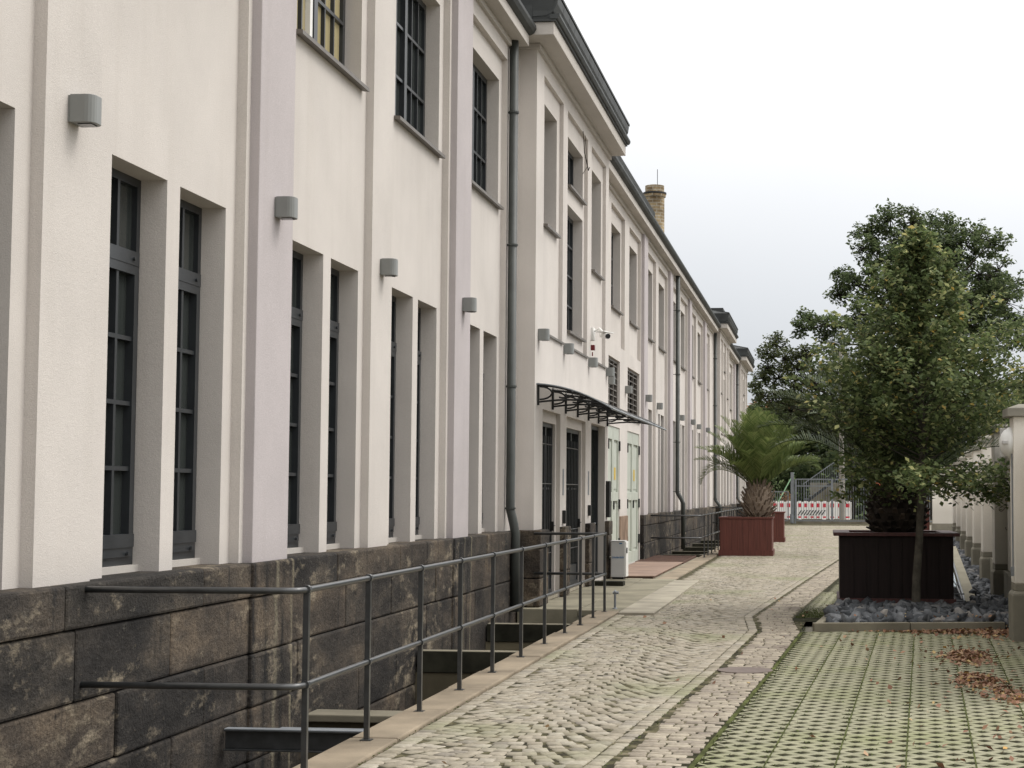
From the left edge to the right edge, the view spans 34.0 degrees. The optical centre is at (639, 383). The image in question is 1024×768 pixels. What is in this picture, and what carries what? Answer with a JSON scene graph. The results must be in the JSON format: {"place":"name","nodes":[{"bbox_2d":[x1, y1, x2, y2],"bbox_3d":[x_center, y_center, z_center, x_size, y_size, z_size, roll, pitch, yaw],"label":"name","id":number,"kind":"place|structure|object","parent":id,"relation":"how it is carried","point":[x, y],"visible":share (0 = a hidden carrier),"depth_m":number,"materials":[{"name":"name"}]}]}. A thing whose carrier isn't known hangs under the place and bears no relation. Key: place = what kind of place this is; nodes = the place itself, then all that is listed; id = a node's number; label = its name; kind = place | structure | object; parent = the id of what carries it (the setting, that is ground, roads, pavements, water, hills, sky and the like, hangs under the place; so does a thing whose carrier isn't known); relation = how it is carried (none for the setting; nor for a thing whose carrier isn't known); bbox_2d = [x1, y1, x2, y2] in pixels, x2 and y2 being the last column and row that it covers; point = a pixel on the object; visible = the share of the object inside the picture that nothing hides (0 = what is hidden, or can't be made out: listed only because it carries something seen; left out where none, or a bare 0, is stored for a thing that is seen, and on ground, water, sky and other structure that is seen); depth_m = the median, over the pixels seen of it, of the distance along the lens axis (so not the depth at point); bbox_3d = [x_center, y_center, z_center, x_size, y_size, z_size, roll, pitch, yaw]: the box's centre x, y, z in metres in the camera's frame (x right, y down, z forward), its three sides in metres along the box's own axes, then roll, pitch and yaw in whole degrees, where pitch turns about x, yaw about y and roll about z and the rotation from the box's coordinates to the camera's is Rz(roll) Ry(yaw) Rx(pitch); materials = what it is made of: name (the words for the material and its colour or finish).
{"place":"outdoors","nodes":[
{"label":"outdoors","id":0,"kind":"place"},
{"bbox_2d":[308,641,534,758],"bbox_3d":[-0.190,4.469,31.490,1.250,1.164,59.000,0,-4,6],"label":"light well","id":1,"kind":"object","parent":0,"point":[433,683],"depth_m":16.87,"materials":[{"name":"grey concrete"}]},
{"bbox_2d":[281,727,363,729],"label":"well beam","id":2,"kind":"structure","parent":1,"relation":"on","point":[325,728],"depth_m":12.60,"materials":[{"name":"paint"}]},
{"bbox_2d":[308,709,401,722],"bbox_3d":[-2.127,2.670,13.356,1.068,0.060,0.330,0,-4,6],"label":"slab edge","id":3,"kind":"object","parent":1,"relation":"on","point":[343,716],"visible":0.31,"depth_m":13.24,"materials":[{"name":"concrete"}]},
{"bbox_2d":[423,649,517,672],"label":"well beam","id":4,"kind":"structure","parent":1,"relation":"on","point":[445,661],"depth_m":16.84,"materials":[{"name":"concrete"}]},
{"bbox_2d":[487,623,570,641],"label":"well beam","id":5,"kind":"structure","parent":1,"relation":"on","point":[509,632],"depth_m":20.33,"materials":[{"name":"concrete"}]},
{"bbox_2d":[664,554,701,556],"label":"well beam","id":6,"kind":"structure","parent":1,"relation":"on","point":[684,555],"depth_m":42.54,"materials":[{"name":"metal"}]},
{"bbox_2d":[672,551,709,554],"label":"well beam","id":7,"kind":"structure","parent":1,"relation":"on","point":[687,552],"depth_m":45.03,"materials":[{"name":"metal"}]},
{"bbox_2d":[683,547,717,550],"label":"well beam","id":8,"kind":"structure","parent":1,"relation":"on","point":[694,549],"depth_m":48.50,"materials":[{"name":"metal"}]},
{"bbox_2d":[692,543,719,546],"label":"well beam","id":9,"kind":"structure","parent":1,"relation":"on","point":[697,544],"depth_m":51.89,"materials":[{"name":"metal"}]},
{"bbox_2d":[701,540,719,543],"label":"well beam","id":10,"kind":"structure","parent":1,"relation":"on","point":[702,541],"depth_m":55.45,"materials":[{"name":"metal"}]},
{"bbox_2d":[356,524,868,767],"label":"road","id":11,"kind":"structure","parent":0,"point":[803,548],"depth_m":14.47,"materials":[{"name":"stone"}]},
{"bbox_2d":[618,580,698,615],"bbox_3d":[0.397,3.272,25.755,0.470,0.054,8.200,0,-4,6],"label":"pavement strip","id":12,"kind":"object","parent":11,"relation":"on","point":[655,602],"visible":0.94,"depth_m":24.35,"materials":[{"name":"beige stone"}]},
{"bbox_2d":[358,578,1023,767],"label":"grass","id":13,"kind":"structure","parent":11,"relation":"on","point":[810,615],"depth_m":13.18,"materials":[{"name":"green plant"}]},
{"bbox_2d":[798,585,838,615],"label":"grass pavers","id":14,"kind":"object","parent":13,"relation":"on","point":[830,599],"depth_m":24.80,"materials":[{"name":"concrete"}]},
{"bbox_2d":[694,631,1023,767],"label":"grass pavers","id":15,"kind":"object","parent":13,"relation":"on","point":[817,656],"depth_m":12.34,"materials":[{"name":"concrete"}]},
{"bbox_2d":[442,586,1023,767],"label":"fallen leaves","id":16,"kind":"object","parent":15,"relation":"on","point":[968,656],"visible":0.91,"depth_m":15.03,"materials":[{"name":"brown plant"}]},
{"bbox_2d":[688,632,1023,767],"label":"paver joints","id":17,"kind":"object","parent":15,"relation":"on","point":[721,730],"visible":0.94,"depth_m":12.17,"materials":[{"name":"green plant"}]},
{"bbox_2d":[614,561,838,767],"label":"gutter","id":18,"kind":"object","parent":11,"relation":"on","point":[817,584],"visible":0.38,"depth_m":13.22,"materials":[{"name":"beige stone"}]},
{"bbox_2d":[717,667,772,673],"bbox_3d":[0.948,2.581,15.001,0.500,0.010,0.500,0,-4,6],"label":"drain cover","id":19,"kind":"object","parent":18,"relation":"on","point":[752,670],"visible":1,"depth_m":14.94,"materials":[{"name":"grey metal"}]},
{"bbox_2d":[718,516,774,555],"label":"planter","id":20,"kind":"object","parent":11,"relation":"on","point":[745,536],"visible":1,"depth_m":42.19,"materials":[{"name":"wood"}]},
{"bbox_2d":[694,407,821,516],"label":"palm tree","id":21,"kind":"object","parent":20,"relation":"in","point":[756,463],"visible":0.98,"depth_m":42.58,"materials":[{"name":"green plant"}]},
{"bbox_2d":[771,511,785,541],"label":"planter","id":22,"kind":"object","parent":11,"relation":"on","point":[779,527],"visible":0.42,"depth_m":53.94,"materials":[{"name":"wood"}]},
{"bbox_2d":[791,472,831,523],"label":"gate","id":23,"kind":"structure","parent":11,"relation":"on","point":[792,491],"depth_m":86.33,"materials":[{"name":"metal"}]},
{"bbox_2d":[832,479,870,521],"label":"gate","id":24,"kind":"structure","parent":11,"relation":"on","point":[845,520],"depth_m":86.10,"materials":[{"name":"metal"}]},
{"bbox_2d":[578,525,1005,631],"bbox_3d":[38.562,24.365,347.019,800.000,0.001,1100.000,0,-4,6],"label":"ground","id":25,"kind":"structure","parent":0,"point":[808,626],"depth_m":20.82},
{"bbox_2d":[223,727,363,752],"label":"well beam","id":26,"kind":"structure","parent":25,"relation":"on","point":[252,739],"depth_m":11.43,"materials":[{"name":"paint"}]},
{"bbox_2d":[0,0,754,767],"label":"building","id":27,"kind":"structure","parent":25,"relation":"on","point":[214,372],"depth_m":14.02,"materials":[{"name":"beige paint"}]},
{"bbox_2d":[68,94,101,127],"bbox_3d":[-3.136,-1.545,9.423,0.150,0.166,0.150,0,-4,6],"label":"wall lamp","id":28,"kind":"object","parent":27,"relation":"attached to","point":[84,110],"visible":1,"depth_m":9.36,"materials":[{"name":"metal"}]},
{"bbox_2d":[102,168,140,574],"bbox_3d":[-3.353,-0.090,10.481,0.105,2.565,0.860,0,-4,6],"label":"window","id":29,"kind":"structure","parent":27,"relation":"in","point":[124,262],"depth_m":10.73,"materials":[{"name":"glass"}]},
{"bbox_2d":[172,199,201,566],"bbox_3d":[-3.234,-0.020,11.553,0.105,2.565,0.860,0,-4,6],"label":"window","id":30,"kind":"structure","parent":27,"relation":"in","point":[190,226],"depth_m":11.82,"materials":[{"name":"glass"}]},
{"bbox_2d":[274,196,297,219],"bbox_3d":[-2.696,-1.340,12.708,0.150,0.166,0.150,0,-4,6],"label":"wall lamp","id":31,"kind":"object","parent":27,"relation":"attached to","point":[285,207],"visible":1,"depth_m":12.64,"materials":[{"name":"metal"}]},
{"bbox_2d":[287,250,302,553],"bbox_3d":[-2.974,0.134,13.893,0.105,2.565,0.860,0,-4,6],"label":"window","id":32,"kind":"structure","parent":27,"relation":"in","point":[297,258],"depth_m":14.19,"materials":[{"name":"paint"}]},
{"bbox_2d":[326,268,339,549],"bbox_3d":[-2.855,0.204,14.964,0.105,2.565,0.860,0,-4,6],"label":"window","id":33,"kind":"structure","parent":27,"relation":"in","point":[334,288],"depth_m":15.27,"materials":[{"name":"paint"}]},
{"bbox_2d":[296,0,369,91],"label":"window","id":34,"kind":"structure","parent":27,"relation":"in","point":[320,23],"depth_m":14.97,"materials":[{"name":"paint"}]},
{"bbox_2d":[380,258,397,276],"bbox_3d":[-2.407,-1.116,15.989,0.150,0.166,0.150,0,-4,6],"label":"wall lamp","id":35,"kind":"object","parent":27,"relation":"attached to","point":[388,267],"visible":1,"depth_m":15.92,"materials":[{"name":"metal"}]},
{"bbox_2d":[388,296,396,542],"bbox_3d":[-2.627,0.338,17.017,0.105,2.565,0.860,0,-4,6],"label":"window","id":36,"kind":"structure","parent":27,"relation":"in","point":[393,314],"depth_m":17.33,"materials":[{"name":"paint"}]},
{"bbox_2d":[415,307,421,539],"bbox_3d":[-2.508,0.408,18.088,0.105,2.565,0.860,0,-4,6],"label":"window","id":37,"kind":"structure","parent":27,"relation":"in","point":[417,519],"depth_m":18.40,"materials":[{"name":"paint"}]},
{"bbox_2d":[394,0,445,158],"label":"window","id":38,"kind":"structure","parent":27,"relation":"in","point":[410,69],"depth_m":18.14,"materials":[{"name":"paint"}]},
{"bbox_2d":[462,297,476,312],"bbox_3d":[-1.969,-0.912,19.254,0.150,0.166,0.150,0,-4,6],"label":"wall lamp","id":39,"kind":"object","parent":27,"relation":"attached to","point":[469,304],"visible":1,"depth_m":19.18,"materials":[{"name":"metal"}]},
{"bbox_2d":[482,373,484,531],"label":"window","id":40,"kind":"structure","parent":27,"relation":"in","point":[483,529],"depth_m":21.81,"materials":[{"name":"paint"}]},
{"bbox_2d":[472,64,503,209],"bbox_3d":[-2.063,-3.246,21.207,0.290,1.745,2.010,0,-4,6],"label":"window","id":41,"kind":"structure","parent":27,"relation":"in","point":[479,96],"depth_m":21.78,"materials":[{"name":"paint"}]},
{"bbox_2d":[538,328,549,340],"bbox_3d":[-1.341,-0.685,23.243,0.150,0.166,0.150,0,-4,6],"label":"wall lamp","id":42,"kind":"object","parent":27,"relation":"attached to","point":[543,334],"visible":1,"depth_m":23.17,"materials":[{"name":"metal"}]},
{"bbox_2d":[542,422,554,592],"bbox_3d":[-1.387,1.825,24.370,0.150,2.510,1.170,0,-4,6],"label":"door","id":43,"kind":"structure","parent":27,"relation":"in","point":[547,431],"depth_m":24.67,"materials":[{"name":"paint"}]},
{"bbox_2d":[543,223,560,238],"bbox_3d":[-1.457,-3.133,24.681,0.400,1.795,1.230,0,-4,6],"label":"window sill","id":44,"kind":"structure","parent":27,"relation":"in","point":[547,226],"depth_m":24.50,"materials":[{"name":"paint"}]},
{"bbox_2d":[563,343,573,354],"bbox_3d":[-1.088,-0.537,25.514,0.150,0.166,0.150,0,-4,6],"label":"wall lamp","id":45,"kind":"object","parent":27,"relation":"attached to","point":[568,348],"visible":1,"depth_m":25.44,"materials":[{"name":"metal"}]},
{"bbox_2d":[566,428,580,584],"bbox_3d":[-1.116,1.985,26.814,0.150,2.510,1.600,0,-4,6],"label":"door","id":46,"kind":"structure","parent":27,"relation":"in","point":[572,436],"depth_m":27.11,"materials":[{"name":"paint"}]},
{"bbox_2d":[567,215,585,341],"bbox_3d":[-1.134,-1.771,27.047,0.290,2.045,1.770,0,-4,6],"label":"window","id":47,"kind":"structure","parent":27,"relation":"in","point":[569,221],"depth_m":27.75,"materials":[{"name":"paint"}]},
{"bbox_2d":[568,151,586,205],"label":"window","id":48,"kind":"structure","parent":27,"relation":"in","point":[570,158],"depth_m":27.57,"materials":[{"name":"paint"}]},
{"bbox_2d":[588,357,597,367],"bbox_3d":[-0.792,-0.362,28.182,0.150,0.166,0.150,0,-4,6],"label":"wall lamp","id":49,"kind":"object","parent":27,"relation":"attached to","point":[592,362],"visible":1,"depth_m":28.11,"materials":[{"name":"metal"}]},
{"bbox_2d":[591,425,597,575],"bbox_3d":[-0.868,2.060,29.272,0.141,2.680,1.800,0,-4,6],"label":"door","id":50,"kind":"structure","parent":27,"relation":"in","point":[594,429],"depth_m":30.06,"materials":[{"name":"paint"}]},
{"bbox_2d":[591,269,604,280],"bbox_3d":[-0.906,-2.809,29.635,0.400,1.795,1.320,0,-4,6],"label":"window sill","id":51,"kind":"structure","parent":27,"relation":"in","point":[593,271],"depth_m":29.36,"materials":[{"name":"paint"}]},
{"bbox_2d":[536,383,665,430],"bbox_3d":[-0.474,0.418,26.820,1.077,0.379,7.790,0,-4,6],"label":"canopy","id":52,"kind":"object","parent":27,"relation":"attached to","point":[611,410],"visible":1,"depth_m":25.41,"materials":[{"name":"black metal"}]},
{"bbox_2d":[591,327,613,340],"bbox_3d":[-0.673,-0.860,28.583,0.420,0.220,0.498,0,-4,6],"label":"security camera","id":53,"kind":"object","parent":27,"relation":"attached to","point":[605,334],"visible":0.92,"depth_m":28.53,"materials":[{"name":"white paint"}]},
{"bbox_2d":[606,367,614,376],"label":"wall lamp","id":54,"kind":"object","parent":27,"relation":"attached to","point":[610,371],"visible":0.99,"depth_m":30.37,"materials":[{"name":"metal"}]},
{"bbox_2d":[608,377,614,384],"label":"wall lamp","id":55,"kind":"object","parent":27,"relation":"attached to","point":[611,380],"visible":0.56,"depth_m":32.51,"materials":[{"name":"metal"}]},
{"bbox_2d":[608,425,620,556],"bbox_3d":[-0.572,2.292,33.515,0.130,2.870,1.850,0,-4,6],"label":"door","id":56,"kind":"structure","parent":27,"relation":"in","point":[614,445],"depth_m":33.91,"materials":[{"name":"white paint"}]},
{"bbox_2d":[611,232,623,315],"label":"window","id":57,"kind":"structure","parent":27,"relation":"in","point":[618,311],"depth_m":35.28,"materials":[{"name":"paint"}]},
{"bbox_2d":[625,386,631,393],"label":"wall lamp","id":58,"kind":"object","parent":27,"relation":"attached to","point":[628,389],"visible":1,"depth_m":35.44,"materials":[{"name":"metal"}]},
{"bbox_2d":[627,431,639,563],"bbox_3d":[-0.194,2.514,36.921,0.130,2.870,2.320,0,-4,6],"label":"door","id":59,"kind":"structure","parent":27,"relation":"in","point":[633,450],"depth_m":36.95,"materials":[{"name":"white paint"}]},
{"bbox_2d":[629,254,639,329],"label":"window","id":60,"kind":"structure","parent":27,"relation":"in","point":[635,326],"depth_m":38.35,"materials":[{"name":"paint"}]},
{"bbox_2d":[646,395,651,401],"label":"wall lamp","id":61,"kind":"object","parent":27,"relation":"attached to","point":[648,398],"visible":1,"depth_m":38.80,"materials":[{"name":"metal"}]},
{"bbox_2d":[657,403,662,409],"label":"wall lamp","id":62,"kind":"object","parent":27,"relation":"attached to","point":[659,406],"visible":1,"depth_m":42.13,"materials":[{"name":"metal"}]},
{"bbox_2d":[680,415,684,420],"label":"wall lamp","id":63,"kind":"object","parent":27,"relation":"attached to","point":[682,417],"visible":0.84,"depth_m":48.70,"materials":[{"name":"metal"}]},
{"bbox_2d":[691,419,695,424],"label":"wall lamp","id":64,"kind":"object","parent":27,"relation":"attached to","point":[693,421],"visible":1,"depth_m":51.89,"materials":[{"name":"metal"}]},
{"bbox_2d":[293,611,618,767],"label":"kerb","id":65,"kind":"structure","parent":25,"relation":"on","point":[353,751],"depth_m":12.35,"materials":[{"name":"stone"}]},
{"bbox_2d":[80,532,606,767],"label":"railing","id":66,"kind":"object","parent":65,"relation":"on","point":[306,683],"visible":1,"depth_m":10.63,"materials":[{"name":"metal"}]},
{"bbox_2d":[517,557,697,623],"bbox_3d":[-0.102,3.893,31.618,1.800,0.531,18.800,0,-4,6],"label":"landing","id":67,"kind":"object","parent":25,"relation":"on","point":[632,591],"visible":0.45,"depth_m":24.23,"materials":[{"name":"beige concrete"}]},
{"bbox_2d":[595,580,624,585],"bbox_3d":[-0.523,3.355,28.020,0.520,0.075,0.300,0,-4,6],"label":"step","id":68,"kind":"object","parent":67,"relation":"on","point":[609,583],"visible":0.69,"depth_m":27.88,"materials":[{"name":"concrete"}]},
{"bbox_2d":[612,590,618,608],"bbox_3d":[-0.331,2.917,22.532,0.085,0.260,0.067,0,-4,6],"label":"stand pipe","id":69,"kind":"object","parent":67,"relation":"on","point":[615,592],"visible":1,"depth_m":22.52,"materials":[{"name":"metal"}]},
{"bbox_2d":[611,540,627,578],"bbox_3d":[-0.362,3.186,30.186,0.305,0.695,0.370,0,-4,6],"label":"electrical cabinet","id":70,"kind":"object","parent":67,"relation":"on","point":[619,559],"visible":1,"depth_m":30.02,"materials":[{"name":"white metal"}]},
{"bbox_2d":[624,541,627,576],"bbox_3d":[-0.246,3.173,30.174,0.033,0.630,0.330,0,-4,6],"label":"door","id":71,"kind":"structure","parent":70,"relation":"in","point":[626,543],"depth_m":30.03,"materials":[{"name":"white paint"}]},
{"bbox_2d":[611,570,664,578],"bbox_3d":[-0.131,3.625,31.689,1.030,0.049,2.100,0,-4,6],"label":"cover plate","id":72,"kind":"object","parent":67,"relation":"on","point":[642,574],"visible":0.61,"depth_m":31.17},
{"bbox_2d":[628,566,674,572],"bbox_3d":[0.102,3.762,33.782,1.030,0.049,2.080,0,-4,6],"label":"cover plate","id":73,"kind":"object","parent":67,"relation":"on","point":[654,568],"visible":0.61,"depth_m":33.63,"materials":[{"name":"metal"}]},
{"bbox_2d":[628,562,682,567],"bbox_3d":[0.333,3.898,35.865,1.030,0.049,2.080,0,-4,6],"label":"cover plate","id":74,"kind":"object","parent":67,"relation":"on","point":[675,564],"visible":0.79,"depth_m":35.62,"materials":[{"name":"metal"}]},
{"bbox_2d":[635,555,695,563],"bbox_3d":[0.635,4.092,38.849,1.070,0.052,3.770,0,-4,6],"label":"floor grate","id":75,"kind":"object","parent":67,"relation":"on","point":[667,558],"visible":0.86,"depth_m":38.69,"materials":[{"name":"metal"}]},
{"bbox_2d":[657,547,719,579],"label":"kerb","id":76,"kind":"structure","parent":25,"relation":"on","point":[683,570],"depth_m":35.57,"materials":[{"name":"stone"}]},
{"bbox_2d":[651,507,742,556],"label":"railing","id":77,"kind":"object","parent":76,"relation":"on","point":[715,522],"visible":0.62,"depth_m":41.95,"materials":[{"name":"metal"}]},
{"bbox_2d":[772,491,788,520],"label":"fence","id":78,"kind":"object","parent":25,"relation":"on","point":[781,501],"visible":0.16,"depth_m":86.50,"materials":[{"name":"metal"}]},
{"bbox_2d":[772,501,790,518],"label":"barrier","id":79,"kind":"object","parent":25,"relation":"on","point":[784,507],"visible":0.33,"depth_m":94.41,"materials":[{"name":"white paint"}]},
{"bbox_2d":[780,491,794,501],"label":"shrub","id":80,"kind":"object","parent":25,"relation":"on","point":[785,499],"visible":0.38,"depth_m":96.39,"materials":[{"name":"green plant"}]},
{"bbox_2d":[797,501,827,519],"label":"barrier","id":81,"kind":"object","parent":25,"relation":"on","point":[800,504],"visible":0.69,"depth_m":94.23,"materials":[{"name":"white paint"}]},
{"bbox_2d":[825,340,844,519],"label":"lamp post","id":82,"kind":"object","parent":25,"relation":"on","point":[842,500],"visible":0.41,"depth_m":89.08,"materials":[{"name":"metal"}]},
{"bbox_2d":[828,501,851,519],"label":"barrier","id":83,"kind":"object","parent":25,"relation":"on","point":[848,510],"visible":0.66,"depth_m":94.16,"materials":[{"name":"white paint"}]},
{"bbox_2d":[785,519,931,524],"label":"kerb","id":84,"kind":"structure","parent":25,"relation":"on","point":[813,522],"depth_m":87.21,"materials":[{"name":"concrete"}]},
{"bbox_2d":[766,446,956,517],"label":"hedge","id":85,"kind":"object","parent":25,"relation":"on","point":[785,475],"visible":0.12,"depth_m":106.03,"materials":[{"name":"plant"}]},
{"bbox_2d":[812,616,1004,631],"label":"kerb","id":86,"kind":"structure","parent":25,"relation":"on","point":[821,624],"depth_m":19.38,"materials":[{"name":"concrete"}]},
{"bbox_2d":[823,537,1008,628],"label":"gravel","id":87,"kind":"structure","parent":25,"relation":"on","point":[983,603],"depth_m":20.20,"materials":[{"name":"grey gravel"}]},
{"bbox_2d":[782,223,1023,602],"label":"linden tree","id":88,"kind":"object","parent":87,"relation":"on","point":[923,287],"visible":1,"depth_m":20.98,"materials":[{"name":"green plant"}]},
{"bbox_2d":[953,546,974,600],"bbox_3d":[4.729,2.790,24.549,0.170,0.670,3.900,0,-4,6],"label":"plank","id":89,"kind":"object","parent":87,"relation":"on","point":[964,579],"visible":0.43,"depth_m":24.31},
{"bbox_2d":[952,404,1023,641],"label":"yard wall","id":90,"kind":"structure","parent":25,"relation":"on","point":[984,539],"depth_m":23.11,"materials":[{"name":"paint"}]},
{"bbox_2d":[999,427,1013,575],"bbox_3d":[4.034,1.290,18.342,0.135,1.633,0.330,0,-4,6],"label":"bulkhead lamp","id":91,"kind":"object","parent":90,"relation":"attached to","point":[1006,442],"visible":1,"depth_m":18.25,"materials":[{"name":"white paint"}]},
{"bbox_2d":[965,373,1023,441],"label":"garden tree","id":92,"kind":"object","parent":25,"relation":"on","point":[999,417],"visible":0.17,"depth_m":73.74,"materials":[{"name":"green plant"}]},
{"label":"gravel bed","id":93,"kind":"structure","parent":25,"relation":"on","visible":0},
{"bbox_2d":[833,530,959,603],"bbox_3d":[3.450,2.513,22.592,1.640,1.020,1.660,0,-4,6],"label":"planter","id":94,"kind":"object","parent":93,"relation":"on","point":[875,566],"visible":0.88,"depth_m":21.85,"materials":[{"name":"dark painted wood"},{"name":"soil"}]},
{"bbox_2d":[752,316,1023,532],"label":"palm tree","id":95,"kind":"object","parent":94,"relation":"in","point":[896,516],"visible":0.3,"depth_m":22.32,"materials":[{"name":"green plant"}]},
{"bbox_2d":[924,510,929,529],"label":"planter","id":96,"kind":"object","parent":93,"relation":"on","point":[928,523],"visible":0.11,"depth_m":58.39,"materials":[{"name":"wood"}]},
{"bbox_2d":[954,564,964,601],"bbox_3d":[4.572,2.763,24.611,0.245,0.680,3.815,0,-4,6],"label":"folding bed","id":97,"kind":"object","parent":93,"relation":"on","point":[961,594],"visible":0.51,"depth_m":23.38,"materials":[{"name":"metal"}]},
{"bbox_2d":[564,0,1023,455],"label":"sky","id":98,"kind":"structure","parent":0,"point":[769,129],"materials":[{"name":"white"}]},
{"bbox_2d":[766,463,865,514],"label":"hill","id":99,"kind":"structure","parent":0,"point":[809,489],"depth_m":124.79,"materials":[{"name":"plant"}]},
{"bbox_2d":[810,483,838,518],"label":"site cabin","id":100,"kind":"object","parent":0,"point":[835,485],"visible":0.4,"depth_m":100.64,"materials":[{"name":"metal"}]},
{"bbox_2d":[794,515,867,519],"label":"street","id":101,"kind":"structure","parent":0,"point":[856,517],"depth_m":106.27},
{"bbox_2d":[803,460,864,519],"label":"steel stair","id":102,"kind":"object","parent":101,"relation":"on","point":[818,492],"visible":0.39,"depth_m":98.70,"materials":[{"name":"metal"}]},
{"bbox_2d":[747,399,977,478],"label":"hedge tree","id":103,"kind":"object","parent":101,"relation":"on","point":[817,448],"visible":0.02,"depth_m":110.14,"materials":[{"name":"green plant"}]},
{"bbox_2d":[747,330,1015,518],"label":"maple tree","id":104,"kind":"object","parent":101,"relation":"on","point":[765,371],"visible":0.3,"depth_m":104.72,"materials":[{"name":"green plant"}]},
{"bbox_2d":[789,197,1023,519],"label":"oak tree","id":105,"kind":"object","parent":101,"relation":"on","point":[952,240],"visible":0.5,"depth_m":102.54,"materials":[{"name":"green plant"}]},
{"bbox_2d":[931,467,952,530],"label":"cross wall","id":106,"kind":"structure","parent":0,"point":[942,517],"depth_m":68.80,"materials":[{"name":"paint"}]}
]}

